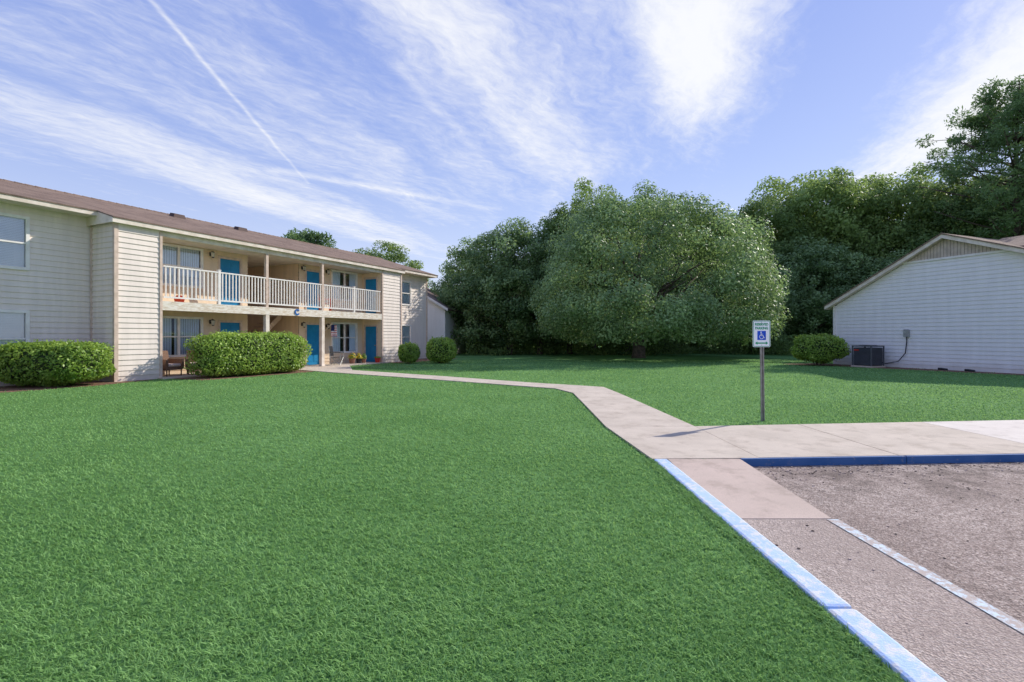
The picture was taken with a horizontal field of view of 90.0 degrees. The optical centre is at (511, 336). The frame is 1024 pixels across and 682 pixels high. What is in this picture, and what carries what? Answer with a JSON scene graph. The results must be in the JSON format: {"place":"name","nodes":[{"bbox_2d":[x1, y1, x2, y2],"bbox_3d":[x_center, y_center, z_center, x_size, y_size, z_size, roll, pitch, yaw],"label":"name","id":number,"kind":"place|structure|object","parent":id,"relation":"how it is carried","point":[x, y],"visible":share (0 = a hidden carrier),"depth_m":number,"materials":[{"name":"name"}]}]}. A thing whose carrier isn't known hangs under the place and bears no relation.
{"place":"outdoors","nodes":[
{"label":"outdoors","id":0,"kind":"place"},
{"bbox_2d":[174,295,184,301],"bbox_3d":[-12.431,-1.417,19.134,0.358,0.364,0.358,0,0,0],"label":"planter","id":1,"kind":"object","parent":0,"point":[179,300],"visible":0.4,"depth_m":19.01,"materials":[{"name":"orange plastic"}]},
{"bbox_2d":[0,346,1023,681],"bbox_3d":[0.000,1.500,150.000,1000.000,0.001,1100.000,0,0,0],"label":"ground","id":2,"kind":"structure","parent":0,"point":[648,358],"depth_m":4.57,"materials":[{"name":"green plant"}]},
{"bbox_2d":[0,179,437,385],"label":"apartment building","id":3,"kind":"structure","parent":2,"relation":"on","point":[118,276],"depth_m":19.56,"materials":[{"name":"beige"}]},
{"bbox_2d":[0,212,29,270],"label":"window","id":4,"kind":"structure","parent":3,"relation":"in","point":[9,246],"depth_m":15.65,"materials":[{"name":"clear glass"}]},
{"bbox_2d":[0,309,29,349],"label":"window","id":5,"kind":"structure","parent":3,"relation":"in","point":[10,320],"depth_m":15.63,"materials":[{"name":"glass"}]},
{"bbox_2d":[163,351,183,376],"bbox_3d":[-12.720,0.995,18.873,0.779,0.920,0.760,0,0,14],"label":"wicker armchair","id":6,"kind":"object","parent":3,"relation":"on","point":[169,364],"visible":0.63,"depth_m":18.98,"materials":[{"name":"brown wicker"}]},
{"bbox_2d":[163,243,202,288],"bbox_3d":[-13.428,-2.750,20.227,0.960,1.620,1.930,0,0,26],"label":"window","id":7,"kind":"structure","parent":3,"relation":"in","point":[171,257],"depth_m":20.33,"materials":[{"name":"glass"}]},
{"bbox_2d":[163,316,202,356],"bbox_3d":[-13.428,0.015,20.227,0.960,1.590,1.930,0,0,26],"label":"window","id":8,"kind":"structure","parent":3,"relation":"in","point":[176,329],"depth_m":20.23,"materials":[{"name":"white paint"}]},
{"bbox_2d":[185,350,200,374],"bbox_3d":[-12.203,0.995,19.827,0.760,0.920,0.778,0,0,-36],"label":"wicker armchair","id":9,"kind":"object","parent":3,"relation":"on","point":[186,361],"visible":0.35,"depth_m":19.49,"materials":[{"name":"brown wicker"}]},
{"bbox_2d":[218,255,241,305],"bbox_3d":[-12.116,-2.325,21.991,0.120,2.130,1.110,0,0,26],"label":"door","id":10,"kind":"structure","parent":3,"relation":"in","point":[225,264],"depth_m":22.04,"materials":[{"name":"blue wood"}]},
{"bbox_2d":[218,320,241,335],"bbox_3d":[-12.116,0.385,21.991,0.120,2.150,1.110,0,0,26],"label":"door","id":11,"kind":"structure","parent":3,"relation":"in","point":[232,325],"depth_m":21.99,"materials":[{"name":"blue wood"}]},
{"bbox_2d":[305,323,318,364],"bbox_3d":[-10.149,0.385,26.100,0.120,2.150,1.040,0,0,26],"label":"door","id":12,"kind":"structure","parent":3,"relation":"in","point":[311,329],"depth_m":26.14,"materials":[{"name":"blue wood"}]},
{"bbox_2d":[305,269,319,309],"bbox_3d":[-10.149,-2.325,26.100,0.120,2.130,1.040,0,0,26],"label":"door","id":13,"kind":"structure","parent":3,"relation":"in","point":[311,276],"depth_m":26.11,"materials":[{"name":"blue wood"}]},
{"bbox_2d":[318,294,330,310],"bbox_3d":[-9.405,-1.693,25.632,0.639,0.924,0.600,0,0,-26],"label":"patio chair","id":14,"kind":"object","parent":3,"relation":"on","point":[325,303],"visible":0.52,"depth_m":25.52,"materials":[{"name":"white plastic"}]},
{"bbox_2d":[325,325,336,335],"bbox_3d":[-9.480,-0.329,26.806,0.514,0.659,0.412,0,0,26],"label":"flag","id":15,"kind":"object","parent":3,"relation":"attached to","point":[333,330],"visible":0.98,"depth_m":26.69,"materials":[{"name":"multicoloured fabric"}]},
{"bbox_2d":[328,346,343,364],"bbox_3d":[-8.982,0.984,26.170,0.606,0.961,0.680,0,0,-3],"label":"folding chair","id":16,"kind":"object","parent":3,"relation":"on","point":[331,352],"visible":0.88,"depth_m":25.94,"materials":[{"name":"grey metal"}]},
{"bbox_2d":[331,269,357,301],"bbox_3d":[-9.575,-2.750,28.277,0.960,1.620,1.960,0,0,26],"label":"window","id":17,"kind":"structure","parent":3,"relation":"in","point":[337,279],"depth_m":28.07,"materials":[{"name":"clear glass"}]},
{"bbox_2d":[331,322,357,352],"bbox_3d":[-9.575,0.075,28.277,0.960,1.670,1.960,0,0,26],"label":"window","id":18,"kind":"structure","parent":3,"relation":"in","point":[338,342],"depth_m":28.55,"materials":[{"name":"white paint"}]},
{"bbox_2d":[348,352,356,363],"bbox_3d":[-8.549,1.159,27.363,0.460,0.593,0.460,0,0,-20],"label":"potted plant","id":19,"kind":"object","parent":3,"relation":"on","point":[351,358],"visible":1,"depth_m":27.25,"materials":[{"name":"green plant"}]},
{"bbox_2d":[356,353,362,362],"bbox_3d":[-8.303,1.173,27.749,0.395,0.565,0.409,0,0,-16],"label":"potted plant","id":20,"kind":"object","parent":3,"relation":"on","point":[359,357],"visible":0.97,"depth_m":27.65,"materials":[{"name":"yellow plant"}]},
{"bbox_2d":[361,353,366,362],"bbox_3d":[-8.164,1.186,28.178,0.351,0.538,0.358,0,0,11],"label":"potted plant","id":21,"kind":"object","parent":3,"relation":"on","point":[363,360],"visible":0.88,"depth_m":28.09,"materials":[{"name":"green plant"}]},
{"bbox_2d":[364,277,377,313],"bbox_3d":[-8.016,-2.305,29.117,0.990,2.090,0.120,0,0,26],"label":"door","id":22,"kind":"structure","parent":3,"relation":"in","point":[370,283],"depth_m":29.14,"materials":[{"name":"blue wood"}]},
{"bbox_2d":[364,325,377,361],"bbox_3d":[-8.016,0.400,29.117,0.990,2.120,0.120,0,0,26],"label":"door","id":23,"kind":"structure","parent":3,"relation":"in","point":[370,332],"depth_m":29.13,"materials":[{"name":"blue wood"}]},
{"bbox_2d":[374,356,380,362],"bbox_3d":[-7.492,1.282,28.532,0.401,0.347,0.397,0,0,45],"label":"potted plant","id":24,"kind":"object","parent":3,"relation":"on","point":[377,359],"visible":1,"depth_m":28.41,"materials":[{"name":"red plant"}]},
{"bbox_2d":[402,280,410,305],"bbox_3d":[-7.169,-2.775,32.330,0.120,1.570,2.570,0,0,26],"label":"window","id":25,"kind":"structure","parent":3,"relation":"in","point":[406,294],"depth_m":33.15,"materials":[{"name":"clear glass"}]},
{"bbox_2d":[402,324,410,343],"bbox_3d":[-7.169,0.050,32.330,0.120,1.620,2.570,0,0,26],"label":"window","id":26,"kind":"structure","parent":3,"relation":"in","point":[406,334],"depth_m":33.15,"materials":[{"name":"glass"}]},
{"bbox_2d":[281,227,338,278],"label":"tree","id":27,"kind":"object","parent":2,"relation":"on","point":[318,238],"visible":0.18,"depth_m":58.96,"materials":[{"name":"green plant"}]},
{"bbox_2d":[347,240,433,289],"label":"broadleaf tree","id":28,"kind":"object","parent":2,"relation":"on","point":[398,255],"visible":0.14,"depth_m":56.94,"materials":[{"name":"green plant"}]},
{"bbox_2d":[397,342,420,363],"bbox_3d":[-5.690,0.897,28.295,1.267,1.263,1.363,0,0,0],"label":"bush","id":29,"kind":"object","parent":2,"relation":"on","point":[409,352],"visible":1,"depth_m":27.86,"materials":[{"name":"green plant"}]},
{"bbox_2d":[426,336,457,362],"bbox_3d":[-3.930,0.744,28.609,1.818,1.584,1.745,0,0,0],"label":"bush","id":30,"kind":"object","parent":2,"relation":"on","point":[441,350],"visible":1,"depth_m":28.00,"materials":[{"name":"green plant"}]},
{"bbox_2d":[428,288,465,353],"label":"house","id":31,"kind":"structure","parent":2,"relation":"on","point":[440,321],"depth_m":40.13,"materials":[{"name":"white"}]},
{"bbox_2d":[428,265,476,351],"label":"broadleaf tree","id":32,"kind":"object","parent":2,"relation":"on","point":[432,283],"visible":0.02,"depth_m":47.15,"materials":[{"name":"green plant"}]},
{"bbox_2d":[430,235,523,353],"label":"broadleaf tree","id":33,"kind":"object","parent":2,"relation":"on","point":[447,296],"visible":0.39,"depth_m":41.51,"materials":[{"name":"green plant"}]},
{"bbox_2d":[453,216,559,354],"bbox_3d":[-0.319,-4.045,41.975,9.135,11.388,9.750,0,0,-38],"label":"broadleaf tree","id":34,"kind":"object","parent":2,"relation":"on","point":[491,290],"visible":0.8,"depth_m":39.61,"materials":[{"name":"green plant"}]},
{"bbox_2d":[0,358,1023,392],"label":"mulch bed","id":35,"kind":"object","parent":2,"relation":"on","point":[14,388],"visible":0.65,"depth_m":18.59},
{"bbox_2d":[0,339,116,386],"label":"bush","id":36,"kind":"object","parent":35,"relation":"on","point":[46,363],"visible":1,"depth_m":14.86,"materials":[{"name":"green plant"}]},
{"bbox_2d":[183,329,312,376],"bbox_3d":[-10.162,0.650,20.189,1.929,1.826,4.992,0,0,26],"label":"hedge","id":37,"kind":"object","parent":35,"relation":"on","point":[218,353],"visible":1,"depth_m":19.09,"materials":[{"name":"green plant"}]},
{"bbox_2d":[790,332,850,364],"bbox_3d":[15.774,0.659,26.445,2.711,1.749,2.227,0,0,0],"label":"bush","id":38,"kind":"object","parent":35,"relation":"on","point":[823,349],"visible":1,"depth_m":25.71,"materials":[{"name":"green plant"}]},
{"bbox_2d":[851,345,885,367],"bbox_3d":[17.451,0.961,25.099,1.020,1.078,1.020,0,0,-21],"label":"air conditioner","id":39,"kind":"object","parent":35,"relation":"on","point":[871,356],"visible":1,"depth_m":24.82,"materials":[{"name":"metal"}]},
{"bbox_2d":[484,222,585,353],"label":"broadleaf tree","id":40,"kind":"object","parent":2,"relation":"on","point":[534,273],"visible":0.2,"depth_m":40.96,"materials":[{"name":"green plant"}]},
{"bbox_2d":[524,202,618,353],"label":"broadleaf tree","id":41,"kind":"object","parent":2,"relation":"on","point":[549,225],"visible":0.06,"depth_m":42.40,"materials":[{"name":"green plant"}]},
{"bbox_2d":[555,176,637,347],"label":"broadleaf tree","id":42,"kind":"object","parent":2,"relation":"on","point":[588,189],"visible":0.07,"depth_m":45.05,"materials":[{"name":"green plant"}]},
{"bbox_2d":[467,260,794,350],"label":"woodland","id":43,"kind":"object","parent":2,"relation":"on","point":[600,344],"visible":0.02,"depth_m":51.46,"materials":[{"name":"green plant"}]},
{"bbox_2d":[465,334,798,355],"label":"undergrowth","id":44,"kind":"object","parent":2,"relation":"on","point":[676,348],"visible":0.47,"depth_m":41.98,"materials":[{"name":"green plant"}]},
{"bbox_2d":[610,202,673,351],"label":"broadleaf tree","id":45,"kind":"object","parent":2,"relation":"on","point":[643,250],"visible":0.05,"depth_m":47.20,"materials":[{"name":"green plant"}]},
{"bbox_2d":[527,179,792,357],"bbox_3d":[9.897,-4.389,35.844,17.749,12.079,18.437,0,0,0],"label":"oak tree","id":46,"kind":"object","parent":2,"relation":"on","point":[647,313],"visible":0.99,"depth_m":30.98,"materials":[{"name":"green plant"}]},
{"bbox_2d":[632,209,712,351],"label":"broadleaf tree","id":47,"kind":"object","parent":2,"relation":"on","point":[677,260],"visible":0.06,"depth_m":46.67,"materials":[{"name":"green plant"}]},
{"bbox_2d":[667,213,744,350],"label":"broadleaf tree","id":48,"kind":"object","parent":2,"relation":"on","point":[697,261],"visible":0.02,"depth_m":48.28,"materials":[{"name":"green plant"}]},
{"bbox_2d":[699,215,782,352],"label":"broadleaf tree","id":49,"kind":"object","parent":2,"relation":"on","point":[743,217],"visible":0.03,"depth_m":45.40,"materials":[{"name":"green plant"}]},
{"bbox_2d":[704,258,805,353],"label":"broadleaf tree","id":50,"kind":"object","parent":2,"relation":"on","point":[793,297],"visible":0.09,"depth_m":42.17,"materials":[{"name":"green plant"}]},
{"bbox_2d":[753,320,769,420],"bbox_3d":[4.410,0.655,9.060,0.310,1.890,0.040,0,0,0],"label":"parking sign","id":51,"kind":"object","parent":2,"relation":"on","point":[761,334],"visible":0.99,"depth_m":9.05,"materials":[{"name":"grey metal"}]},
{"bbox_2d":[729,194,814,349],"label":"broadleaf tree","id":52,"kind":"object","parent":2,"relation":"on","point":[783,244],"visible":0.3,"depth_m":47.41,"materials":[{"name":"green plant"}]},
{"bbox_2d":[654,459,946,681],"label":"kerb","id":53,"kind":"structure","parent":2,"relation":"on","point":[905,663],"depth_m":2.89,"materials":[{"name":"paint"}]},
{"bbox_2d":[749,175,855,320],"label":"broadleaf tree","id":54,"kind":"object","parent":2,"relation":"on","point":[776,186],"visible":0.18,"depth_m":49.32,"materials":[{"name":"green plant"}]},
{"bbox_2d":[767,235,869,341],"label":"broadleaf tree","id":55,"kind":"object","parent":2,"relation":"on","point":[828,252],"visible":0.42,"depth_m":43.13,"materials":[{"name":"green plant"}]},
{"bbox_2d":[775,166,892,326],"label":"broadleaf tree","id":56,"kind":"object","parent":2,"relation":"on","point":[843,188],"visible":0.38,"depth_m":46.88,"materials":[{"name":"green plant"}]},
{"bbox_2d":[794,253,896,334],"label":"broadleaf tree","id":57,"kind":"object","parent":2,"relation":"on","point":[863,267],"visible":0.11,"depth_m":43.67,"materials":[{"name":"green plant"}]},
{"bbox_2d":[805,172,916,274],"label":"broadleaf tree","id":58,"kind":"object","parent":2,"relation":"on","point":[875,179],"visible":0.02,"depth_m":51.56,"materials":[{"name":"green plant"}]},
{"bbox_2d":[845,249,909,284],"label":"broadleaf tree","id":59,"kind":"object","parent":2,"relation":"on","point":[886,264],"visible":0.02,"depth_m":42.66,"materials":[{"name":"green plant"}]},
{"bbox_2d":[740,454,1023,466],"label":"kerb","id":60,"kind":"structure","parent":2,"relation":"on","point":[868,460],"depth_m":6.29,"materials":[{"name":"blue paint"}]},
{"bbox_2d":[743,462,1023,681],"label":"parking lot","id":61,"kind":"structure","parent":2,"relation":"on","point":[921,618],"depth_m":3.77,"materials":[{"name":"grey asphalt"}]},
{"bbox_2d":[668,459,831,518],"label":"kerb ramp","id":62,"kind":"structure","parent":61,"relation":"on","point":[741,489],"depth_m":5.08,"materials":[{"name":"beige concrete"}]},
{"bbox_2d":[827,519,1023,633],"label":"parking stripe","id":63,"kind":"object","parent":61,"relation":"on","point":[1009,620],"depth_m":3.28,"materials":[{"name":"paint"}]},
{"bbox_2d":[833,172,950,273],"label":"broadleaf tree","id":64,"kind":"object","parent":2,"relation":"on","point":[890,196],"visible":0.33,"depth_m":46.60,"materials":[{"name":"green plant"}]},
{"bbox_2d":[864,161,980,250],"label":"broadleaf tree","id":65,"kind":"object","parent":2,"relation":"on","point":[929,176],"visible":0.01,"depth_m":49.66,"materials":[{"name":"green plant"}]},
{"bbox_2d":[824,233,1023,373],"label":"house","id":66,"kind":"structure","parent":2,"relation":"on","point":[949,301],"depth_m":22.86,"materials":[{"name":"white"}]},
{"bbox_2d":[885,179,1023,257],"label":"broadleaf tree","id":67,"kind":"object","parent":2,"relation":"on","point":[918,205],"visible":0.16,"depth_m":43.96,"materials":[{"name":"green plant"}]},
{"bbox_2d":[904,74,1023,239],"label":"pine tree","id":68,"kind":"object","parent":2,"relation":"on","point":[992,122],"visible":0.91,"depth_m":39.80,"materials":[{"name":"green plant"}]},
{"bbox_2d":[942,175,1023,238],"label":"broadleaf tree","id":69,"kind":"object","parent":2,"relation":"on","point":[1010,189],"depth_m":45.97,"materials":[{"name":"green plant"}]},
{"bbox_2d":[1000,148,1023,182],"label":"pine tree","id":70,"kind":"object","parent":2,"relation":"on","point":[1009,169],"visible":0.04,"depth_m":45.99,"materials":[{"name":"green plant"}]},
{"bbox_2d":[0,0,1023,288],"label":"sky","id":71,"kind":"structure","parent":0,"point":[422,126],"materials":[{"name":"blue"}]},
{"bbox_2d":[299,365,1023,459],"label":"sidewalk","id":72,"kind":"structure","parent":0,"point":[649,431],"depth_m":7.69,"materials":[{"name":"concrete"}]},
{"bbox_2d":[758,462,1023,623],"bbox_3d":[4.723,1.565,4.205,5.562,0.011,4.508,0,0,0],"label":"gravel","id":73,"kind":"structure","parent":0,"point":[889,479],"depth_m":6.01,"materials":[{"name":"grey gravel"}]}
]}

